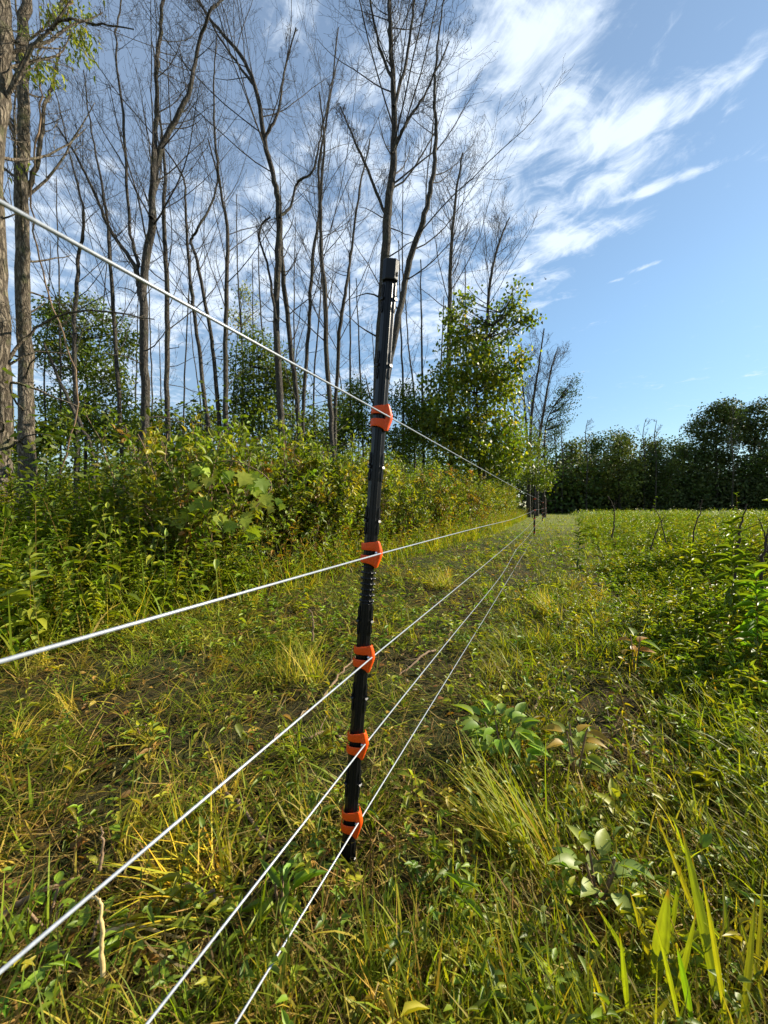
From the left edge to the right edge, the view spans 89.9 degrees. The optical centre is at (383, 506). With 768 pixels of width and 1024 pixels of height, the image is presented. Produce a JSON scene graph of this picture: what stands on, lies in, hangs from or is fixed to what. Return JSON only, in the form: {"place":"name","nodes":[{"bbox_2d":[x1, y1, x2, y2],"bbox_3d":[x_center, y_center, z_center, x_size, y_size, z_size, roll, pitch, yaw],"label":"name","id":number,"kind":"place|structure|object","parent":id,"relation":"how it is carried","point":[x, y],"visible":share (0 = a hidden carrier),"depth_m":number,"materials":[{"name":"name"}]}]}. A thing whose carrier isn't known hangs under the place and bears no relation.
{"place":"outdoors","nodes":[
{"label":"outdoors","id":0,"kind":"place"},
{"bbox_2d":[0,508,767,1023],"bbox_3d":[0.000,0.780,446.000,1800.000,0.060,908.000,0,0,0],"label":"ground","id":1,"kind":"structure","parent":0,"point":[290,710],"depth_m":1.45,"materials":[{"name":"plant"}]},
{"bbox_2d":[0,542,51,652],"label":"tall weed","id":2,"kind":"object","parent":1,"relation":"on","point":[29,561],"visible":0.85,"depth_m":1.98,"materials":[{"name":"green plant"}]},
{"bbox_2d":[10,240,84,520],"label":"bare tree","id":3,"kind":"object","parent":1,"relation":"on","point":[46,463],"visible":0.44,"depth_m":11.78,"materials":[{"name":"grey plant"}]},
{"bbox_2d":[5,871,91,940],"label":"leafy plant","id":4,"kind":"object","parent":1,"relation":"on","point":[61,889],"visible":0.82,"depth_m":0.71,"materials":[{"name":"green plant"}]},
{"bbox_2d":[11,402,95,526],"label":"leafy tree","id":5,"kind":"object","parent":1,"relation":"on","point":[55,424],"visible":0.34,"depth_m":9.46,"materials":[{"name":"green plant"}]},
{"bbox_2d":[3,0,120,520],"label":"bare tree","id":6,"kind":"object","parent":1,"relation":"on","point":[25,402],"visible":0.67,"depth_m":6.22,"materials":[{"name":"brown plant"}]},
{"bbox_2d":[8,0,158,514],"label":"climbing vine","id":7,"kind":"object","parent":6,"relation":"attached to","point":[39,75],"visible":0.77,"depth_m":5.77,"materials":[{"name":"plant"}]},
{"bbox_2d":[0,871,126,1023],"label":"grass tuft","id":8,"kind":"object","parent":1,"relation":"on","point":[22,957],"visible":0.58,"depth_m":0.64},
{"bbox_2d":[33,342,103,490],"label":"leaning tree","id":9,"kind":"object","parent":1,"relation":"on","point":[72,408],"visible":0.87,"depth_m":8.17,"materials":[{"name":"grey plant"}]},
{"bbox_2d":[16,896,136,1009],"bbox_3d":[-0.501,0.750,0.646,0.169,0.063,0.163,0,0,0],"label":"leafy plant","id":10,"kind":"object","parent":1,"relation":"on","point":[51,946],"visible":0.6,"depth_m":0.65,"materials":[{"name":"green plant"}]},
{"bbox_2d":[0,0,154,521],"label":"bare tree","id":11,"kind":"object","parent":1,"relation":"on","point":[9,80],"visible":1,"depth_m":4.22,"materials":[{"name":"brown plant"}]},
{"bbox_2d":[30,176,129,497],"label":"bare tree","id":12,"kind":"object","parent":1,"relation":"on","point":[61,358],"visible":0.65,"depth_m":11.07,"materials":[{"name":"grey plant"}]},
{"bbox_2d":[4,37,162,514],"bbox_3d":[-7.849,-5.248,10.095,3.419,12.221,4.503,0,0,0],"label":"bare tree","id":13,"kind":"object","parent":1,"relation":"on","point":[74,328],"visible":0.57,"depth_m":9.94,"materials":[{"name":"grey plant"}]},
{"bbox_2d":[12,284,156,519],"bbox_3d":[-9.204,-2.898,11.954,4.131,7.457,2.907,0,0,0],"label":"leafy tree","id":14,"kind":"object","parent":1,"relation":"on","point":[86,350],"visible":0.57,"depth_m":11.69,"materials":[{"name":"green plant"}]},
{"bbox_2d":[3,50,170,509],"bbox_3d":[-7.692,-6.012,11.033,3.438,13.750,5.629,0,0,0],"label":"bare tree","id":15,"kind":"object","parent":1,"relation":"on","point":[116,359],"visible":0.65,"depth_m":10.44,"materials":[{"name":"grey plant"}]},
{"bbox_2d":[75,449,102,596],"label":"tall weed","id":16,"kind":"object","parent":1,"relation":"on","point":[91,482],"visible":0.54,"depth_m":3.22,"materials":[{"name":"green plant"}]},
{"bbox_2d":[91,895,105,976],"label":"dry stalk","id":17,"kind":"object","parent":1,"relation":"on","point":[101,956],"visible":0.93,"depth_m":0.56,"materials":[{"name":"plant"}]},
{"bbox_2d":[30,0,231,492],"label":"bare tree","id":18,"kind":"object","parent":1,"relation":"on","point":[156,159],"visible":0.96,"depth_m":7.54,"materials":[{"name":"brown plant"}]},
{"bbox_2d":[129,476,156,598],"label":"tall weed","id":19,"kind":"object","parent":1,"relation":"on","point":[141,532],"visible":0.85,"depth_m":2.87,"materials":[{"name":"green plant"}]},
{"bbox_2d":[98,397,190,462],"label":"leafy tree","id":20,"kind":"object","parent":1,"relation":"on","point":[158,413],"visible":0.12,"depth_m":14.79,"materials":[{"name":"green plant"}]},
{"bbox_2d":[75,391,248,551],"bbox_3d":[-2.610,-0.199,4.645,1.432,2.005,1.906,0,0,29],"label":"shrub","id":21,"kind":"object","parent":1,"relation":"on","point":[129,446],"visible":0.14,"depth_m":4.29,"materials":[{"name":"green plant"}]},
{"bbox_2d":[75,102,249,450],"bbox_3d":[-5.708,-5.037,11.182,4.167,11.802,3.728,0,0,0],"label":"bare tree","id":22,"kind":"object","parent":1,"relation":"on","point":[201,363],"visible":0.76,"depth_m":10.86,"materials":[{"name":"grey plant"}]},
{"bbox_2d":[80,0,261,456],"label":"bare tree","id":23,"kind":"object","parent":1,"relation":"on","point":[167,366],"visible":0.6,"depth_m":9.92,"materials":[{"name":"grey plant"}]},
{"bbox_2d":[69,780,282,999],"bbox_3d":[-0.395,0.695,0.775,0.315,0.163,0.425,0,0,0],"label":"grass tuft","id":24,"kind":"object","parent":1,"relation":"on","point":[221,864],"visible":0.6,"depth_m":0.77,"materials":[{"name":"plant"}]},
{"bbox_2d":[108,82,245,459],"bbox_3d":[-5.458,-5.551,10.918,3.860,12.825,4.245,0,0,-42],"label":"bare tree","id":25,"kind":"object","parent":1,"relation":"on","point":[214,364],"visible":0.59,"depth_m":11.25,"materials":[{"name":"grey plant"}]},
{"bbox_2d":[134,938,223,1023],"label":"leafy plant","id":26,"kind":"object","parent":1,"relation":"on","point":[182,946],"visible":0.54,"depth_m":0.61,"materials":[{"name":"green plant"}]},
{"bbox_2d":[153,393,222,459],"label":"leafy tree","id":27,"kind":"object","parent":1,"relation":"on","point":[214,414],"visible":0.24,"depth_m":15.56,"materials":[{"name":"green plant"}]},
{"bbox_2d":[104,407,273,589],"bbox_3d":[-1.739,-0.038,3.722,1.377,1.682,1.419,0,0,0],"label":"shrub","id":28,"kind":"object","parent":1,"relation":"on","point":[156,501],"visible":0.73,"depth_m":3.37,"materials":[{"name":"green plant"}]},
{"bbox_2d":[150,219,229,439],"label":"bare tree","id":29,"kind":"object","parent":1,"relation":"on","point":[186,347],"visible":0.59,"depth_m":13.81,"materials":[{"name":"grey plant"}]},
{"bbox_2d":[140,430,243,561],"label":"shrub","id":30,"kind":"object","parent":1,"relation":"on","point":[174,458],"visible":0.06,"depth_m":4.17,"materials":[{"name":"green plant"}]},
{"bbox_2d":[99,0,344,461],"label":"bare tree","id":31,"kind":"object","parent":1,"relation":"on","point":[275,292],"visible":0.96,"depth_m":8.91,"materials":[{"name":"brown plant"}]},
{"bbox_2d":[165,460,285,565],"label":"grape vine","id":32,"kind":"object","parent":1,"relation":"on","point":[256,483],"visible":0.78,"depth_m":3.25,"materials":[{"name":"green plant"}]},
{"bbox_2d":[210,194,265,445],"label":"bare tree","id":33,"kind":"object","parent":1,"relation":"on","point":[237,241],"visible":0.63,"depth_m":14.18,"materials":[{"name":"grey plant"}]},
{"bbox_2d":[163,426,314,568],"bbox_3d":[-1.694,-0.033,4.375,1.483,1.675,1.487,0,0,-43],"label":"shrub","id":34,"kind":"object","parent":1,"relation":"on","point":[275,470],"visible":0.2,"depth_m":4.30,"materials":[{"name":"green plant"}]},
{"bbox_2d":[220,280,261,460],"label":"leafy tree","id":35,"kind":"object","parent":1,"relation":"on","point":[249,300],"visible":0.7,"depth_m":15.92,"materials":[{"name":"green plant"}]},
{"bbox_2d":[153,0,341,456],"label":"bare tree","id":36,"kind":"object","parent":1,"relation":"on","point":[225,336],"visible":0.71,"depth_m":10.71,"materials":[{"name":"grey plant"}]},
{"bbox_2d":[191,415,312,557],"bbox_3d":[-1.884,-0.240,5.712,1.875,2.086,1.678,0,0,-38],"label":"shrub","id":37,"kind":"object","parent":1,"relation":"on","point":[243,439],"visible":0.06,"depth_m":5.63,"materials":[{"name":"green plant"}]},
{"bbox_2d":[0,358,504,549],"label":"undergrowth","id":38,"kind":"object","parent":1,"relation":"on","point":[51,467],"visible":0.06,"depth_m":6.48,"materials":[{"name":"green plant"}]},
{"bbox_2d":[207,321,313,449],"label":"leafy tree","id":39,"kind":"object","parent":1,"relation":"on","point":[253,410],"visible":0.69,"depth_m":12.14,"materials":[{"name":"green plant"}]},
{"bbox_2d":[0,465,527,654],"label":"goldenrod stand","id":40,"kind":"object","parent":1,"relation":"on","point":[65,550],"visible":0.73,"depth_m":2.94,"materials":[{"name":"green plant"}]},
{"bbox_2d":[215,406,326,570],"bbox_3d":[-1.434,-0.217,4.976,1.549,2.040,1.448,0,0,0],"label":"shrub","id":41,"kind":"object","parent":1,"relation":"on","point":[277,441],"visible":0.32,"depth_m":4.77,"materials":[{"name":"green plant"}]},
{"bbox_2d":[236,857,327,933],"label":"leafy plant","id":42,"kind":"object","parent":1,"relation":"on","point":[301,877],"visible":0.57,"depth_m":0.71,"materials":[{"name":"green plant"}]},
{"bbox_2d":[238,626,351,687],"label":"grass tuft","id":43,"kind":"object","parent":1,"relation":"on","point":[307,670],"visible":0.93,"depth_m":1.73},
{"bbox_2d":[242,206,351,464],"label":"bare tree","id":44,"kind":"object","parent":1,"relation":"on","point":[290,338],"visible":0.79,"depth_m":10.08,"materials":[{"name":"grey plant"}]},
{"bbox_2d":[276,396,337,468],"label":"leafy tree","id":45,"kind":"object","parent":1,"relation":"on","point":[309,420],"visible":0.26,"depth_m":16.76,"materials":[{"name":"green plant"}]},
{"bbox_2d":[250,470,364,569],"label":"shrub","id":46,"kind":"object","parent":1,"relation":"on","point":[347,518],"visible":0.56,"depth_m":4.69,"materials":[{"name":"green plant"}]},
{"bbox_2d":[252,63,375,460],"bbox_3d":[-1.335,-5.119,9.383,3.110,11.966,5.135,0,0,-30],"label":"bare tree","id":47,"kind":"object","parent":1,"relation":"on","point":[326,350],"visible":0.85,"depth_m":9.61,"materials":[{"name":"grey plant"}]},
{"bbox_2d":[274,439,366,562],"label":"shrub","id":48,"kind":"object","parent":1,"relation":"on","point":[321,463],"visible":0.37,"depth_m":5.13,"materials":[{"name":"green plant"}]},
{"bbox_2d":[235,106,412,452],"bbox_3d":[-1.565,-5.316,10.410,4.706,12.355,3.297,0,0,0],"label":"bare tree","id":49,"kind":"object","parent":1,"relation":"on","point":[339,337],"visible":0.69,"depth_m":10.76,"materials":[{"name":"grey plant"}]},
{"bbox_2d":[229,0,430,460],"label":"bare tree","id":50,"kind":"object","parent":1,"relation":"on","point":[307,352],"visible":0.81,"depth_m":10.31,"materials":[{"name":"grey plant"}]},
{"bbox_2d":[295,466,365,560],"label":"shrub","id":51,"kind":"object","parent":1,"relation":"on","point":[360,511],"visible":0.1,"depth_m":5.50,"materials":[{"name":"green plant"}]},
{"bbox_2d":[318,248,371,461],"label":"bare tree","id":52,"kind":"object","parent":1,"relation":"on","point":[351,405],"visible":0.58,"depth_m":14.89,"materials":[{"name":"grey plant"}]},
{"bbox_2d":[310,374,397,462],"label":"leafy tree","id":53,"kind":"object","parent":1,"relation":"on","point":[360,418],"visible":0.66,"depth_m":14.02,"materials":[{"name":"green plant"}]},
{"bbox_2d":[334,446,402,553],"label":"shrub","id":54,"kind":"object","parent":1,"relation":"on","point":[385,491],"visible":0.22,"depth_m":6.06,"materials":[{"name":"green plant"}]},
{"bbox_2d":[339,258,398,870],"bbox_3d":[-0.038,0.257,0.814,0.046,1.550,0.036,4,0,0],"label":"fence post","id":55,"kind":"object","parent":1,"relation":"on","point":[357,737],"visible":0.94,"depth_m":0.81,"materials":[{"name":"black plastic"}]},
{"bbox_2d":[0,514,524,663],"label":"fence wire","id":56,"kind":"object","parent":55,"relation":"attached to","point":[45,648],"visible":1,"depth_m":0.34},
{"bbox_2d":[0,199,530,495],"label":"fence wire","id":57,"kind":"object","parent":55,"relation":"attached to","point":[63,236],"visible":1,"depth_m":0.33,"materials":[{"name":"metal"}]},
{"bbox_2d":[0,512,544,974],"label":"fence wire","id":58,"kind":"object","parent":55,"relation":"attached to","point":[70,912],"visible":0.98,"depth_m":0.36,"materials":[{"name":"metal"}]},
{"bbox_2d":[145,522,538,1023],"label":"fence wire","id":59,"kind":"object","parent":55,"relation":"attached to","point":[165,1000],"visible":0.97,"depth_m":0.52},
{"bbox_2d":[234,526,539,1023],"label":"fence wire","id":60,"kind":"object","parent":55,"relation":"attached to","point":[271,965],"visible":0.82,"depth_m":0.70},
{"bbox_2d":[346,458,415,549],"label":"shrub","id":61,"kind":"object","parent":1,"relation":"on","point":[405,496],"visible":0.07,"depth_m":6.84,"materials":[{"name":"green plant"}]},
{"bbox_2d":[0,521,767,1023],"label":"ground plants","id":62,"kind":"object","parent":1,"relation":"on","point":[468,885],"visible":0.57,"depth_m":0.89,"materials":[{"name":"green plant"}]},
{"bbox_2d":[13,442,767,513],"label":"distant thicket","id":63,"kind":"object","parent":1,"relation":"on","point":[567,503],"visible":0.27,"depth_m":44.21,"materials":[{"name":"plant"}]},
{"bbox_2d":[380,485,434,546],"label":"shrub","id":64,"kind":"object","parent":1,"relation":"on","point":[412,509],"visible":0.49,"depth_m":7.22,"materials":[{"name":"green plant"}]},
{"bbox_2d":[390,238,427,466],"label":"bare tree","id":65,"kind":"object","parent":1,"relation":"on","point":[401,333],"visible":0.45,"depth_m":14.98,"materials":[{"name":"grey plant"}]},
{"bbox_2d":[384,378,441,470],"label":"leafy tree","id":66,"kind":"object","parent":1,"relation":"on","point":[414,437],"visible":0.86,"depth_m":14.58,"materials":[{"name":"green plant"}]},
{"bbox_2d":[395,259,431,470],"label":"bare tree","id":67,"kind":"object","parent":1,"relation":"on","point":[422,394],"visible":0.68,"depth_m":16.04,"materials":[{"name":"grey plant"}]},
{"bbox_2d":[391,473,437,541],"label":"shrub","id":68,"kind":"object","parent":1,"relation":"on","point":[420,483],"visible":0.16,"depth_m":8.00,"materials":[{"name":"green plant"}]},
{"bbox_2d":[305,827,542,1023],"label":"grass tuft","id":69,"kind":"object","parent":1,"relation":"on","point":[369,922],"visible":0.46,"depth_m":0.62,"materials":[{"name":"plant"}]},
{"bbox_2d":[393,458,459,534],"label":"shrub","id":70,"kind":"object","parent":1,"relation":"on","point":[439,500],"visible":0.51,"depth_m":8.42,"materials":[{"name":"green plant"}]},
{"bbox_2d":[313,0,569,463],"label":"bare tree","id":71,"kind":"object","parent":1,"relation":"on","point":[386,209],"visible":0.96,"depth_m":7.98,"materials":[{"name":"brown plant"}]},
{"bbox_2d":[441,485,473,531],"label":"shrub","id":72,"kind":"object","parent":1,"relation":"on","point":[463,512],"visible":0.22,"depth_m":9.76,"materials":[{"name":"green plant"}]},
{"bbox_2d":[392,108,525,480],"bbox_3d":[3.052,-7.878,16.644,5.488,17.505,5.586,0,0,0],"label":"bare tree","id":73,"kind":"object","parent":1,"relation":"on","point":[450,273],"visible":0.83,"depth_m":16.12,"materials":[{"name":"grey plant"}]},
{"bbox_2d":[398,274,546,487],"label":"leafy tree","id":74,"kind":"object","parent":1,"relation":"on","point":[492,378],"visible":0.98,"depth_m":15.23,"materials":[{"name":"green plant"}]},
{"bbox_2d":[450,465,494,526],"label":"shrub","id":75,"kind":"object","parent":1,"relation":"on","point":[473,505],"visible":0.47,"depth_m":11.01,"materials":[{"name":"green plant"}]},
{"bbox_2d":[395,718,576,894],"bbox_3d":[0.205,0.623,0.957,0.384,0.308,0.380,0,0,0],"label":"grass tuft","id":76,"kind":"object","parent":1,"relation":"on","point":[502,819],"visible":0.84,"depth_m":0.86,"materials":[{"name":"plant"}]},
{"bbox_2d":[385,812,607,1023],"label":"grass tuft","id":77,"kind":"object","parent":1,"relation":"on","point":[491,879],"visible":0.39,"depth_m":0.67,"materials":[{"name":"plant"}]},
{"bbox_2d":[454,182,545,484],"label":"bare tree","id":78,"kind":"object","parent":1,"relation":"on","point":[491,275],"visible":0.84,"depth_m":17.71,"materials":[{"name":"grey plant"}]},
{"bbox_2d":[470,411,529,498],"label":"leafy tree","id":79,"kind":"object","parent":1,"relation":"on","point":[510,477],"visible":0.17,"depth_m":20.60,"materials":[{"name":"green plant"}]},
{"bbox_2d":[452,699,549,781],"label":"leafy plant","id":80,"kind":"object","parent":1,"relation":"on","point":[517,715],"visible":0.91,"depth_m":1.18,"materials":[{"name":"green plant"}]},
{"bbox_2d":[503,418,560,517],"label":"leafy tree","id":81,"kind":"object","parent":1,"relation":"on","point":[529,474],"visible":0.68,"depth_m":25.88,"materials":[{"name":"green plant"}]},
{"bbox_2d":[497,327,571,516],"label":"bare tree","id":82,"kind":"object","parent":1,"relation":"on","point":[528,503],"visible":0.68,"depth_m":27.53,"materials":[{"name":"grey plant"}]},
{"bbox_2d":[520,342,573,515],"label":"bare tree","id":83,"kind":"object","parent":1,"relation":"on","point":[537,493],"visible":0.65,"depth_m":29.41,"materials":[{"name":"grey plant"}]},
{"bbox_2d":[533,372,582,514],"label":"bare tree","id":84,"kind":"object","parent":1,"relation":"on","point":[561,408],"visible":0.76,"depth_m":32.98,"materials":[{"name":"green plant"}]},
{"bbox_2d":[547,432,598,511],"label":"tree","id":85,"kind":"object","parent":1,"relation":"on","point":[573,447],"visible":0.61,"depth_m":43.42,"materials":[{"name":"green plant"}]},
{"bbox_2d":[540,721,611,781],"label":"leafy plant","id":86,"kind":"object","parent":1,"relation":"on","point":[562,741],"visible":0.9,"depth_m":1.08,"materials":[{"name":"green plant"}]},
{"bbox_2d":[547,824,660,923],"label":"leafy plant","id":87,"kind":"object","parent":1,"relation":"on","point":[568,857],"visible":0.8,"depth_m":0.74,"materials":[{"name":"green plant"}]},
{"bbox_2d":[580,425,646,505],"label":"tree","id":88,"kind":"object","parent":1,"relation":"on","point":[604,445],"visible":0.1,"depth_m":48.49,"materials":[{"name":"green plant"}]},
{"bbox_2d":[585,428,652,510],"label":"tree","id":89,"kind":"object","parent":1,"relation":"on","point":[620,449],"visible":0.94,"depth_m":41.49,"materials":[{"name":"green plant"}]},
{"bbox_2d":[614,627,660,675],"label":"leafy plant","id":90,"kind":"object","parent":1,"relation":"on","point":[631,642],"visible":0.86,"depth_m":1.76,"materials":[{"name":"green plant"}]},
{"bbox_2d":[609,461,673,510],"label":"tree","id":91,"kind":"object","parent":1,"relation":"on","point":[646,494],"visible":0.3,"depth_m":43.79,"materials":[{"name":"green plant"}]},
{"bbox_2d":[546,816,764,1021],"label":"broad leaved grass","id":92,"kind":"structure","parent":1,"relation":"on","point":[661,936],"depth_m":0.59,"materials":[{"name":"plant"}]},
{"bbox_2d":[631,447,689,510],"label":"tree","id":93,"kind":"object","parent":1,"relation":"on","point":[658,467],"visible":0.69,"depth_m":43.42,"materials":[{"name":"green plant"}]},
{"bbox_2d":[623,431,702,509],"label":"tree","id":94,"kind":"object","parent":1,"relation":"on","point":[650,445],"visible":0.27,"depth_m":44.78,"materials":[{"name":"green plant"}]},
{"bbox_2d":[567,507,767,808],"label":"weed field","id":95,"kind":"structure","parent":1,"relation":"on","point":[662,560],"depth_m":2.30,"materials":[{"name":"green plant"}]},
{"bbox_2d":[596,720,767,863],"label":"grass tuft","id":96,"kind":"object","parent":1,"relation":"on","point":[698,818],"visible":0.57,"depth_m":0.98,"materials":[{"name":"plant"}]},
{"bbox_2d":[599,864,767,1023],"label":"grass tuft","id":97,"kind":"object","parent":1,"relation":"on","point":[765,964],"visible":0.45,"depth_m":0.66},
{"bbox_2d":[661,441,719,509],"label":"tree","id":98,"kind":"object","parent":1,"relation":"on","point":[693,467],"visible":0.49,"depth_m":45.62,"materials":[{"name":"green plant"}]},
{"bbox_2d":[674,543,709,612],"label":"tall weed","id":99,"kind":"object","parent":1,"relation":"on","point":[696,594],"visible":0.82,"depth_m":2.49,"materials":[{"name":"green plant"}]},
{"bbox_2d":[678,392,753,509],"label":"tree","id":100,"kind":"object","parent":1,"relation":"on","point":[720,414],"visible":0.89,"depth_m":45.48,"materials":[{"name":"green plant"}]},
{"bbox_2d":[695,451,758,509],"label":"tree","id":101,"kind":"object","parent":1,"relation":"on","point":[728,474],"visible":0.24,"depth_m":46.06,"materials":[{"name":"green plant"}]},
{"bbox_2d":[706,515,759,622],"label":"tall weed","id":102,"kind":"object","parent":1,"relation":"on","point":[738,594],"visible":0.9,"depth_m":2.19,"materials":[{"name":"green plant"}]},
{"bbox_2d":[714,452,767,510],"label":"tree","id":103,"kind":"object","parent":1,"relation":"on","point":[751,464],"visible":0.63,"depth_m":44.82,"materials":[{"name":"green plant"}]},
{"bbox_2d":[722,394,767,469],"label":"tree","id":104,"kind":"object","parent":1,"relation":"on","point":[751,440],"visible":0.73,"depth_m":47.54,"materials":[{"name":"green plant"}]},
{"bbox_2d":[732,569,767,674],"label":"tall weed","id":105,"kind":"object","parent":1,"relation":"on","point":[748,626],"visible":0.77,"depth_m":1.71,"materials":[{"name":"green plant"}]},
{"bbox_2d":[3,0,767,505],"label":"sky","id":106,"kind":"structure","parent":0,"point":[647,165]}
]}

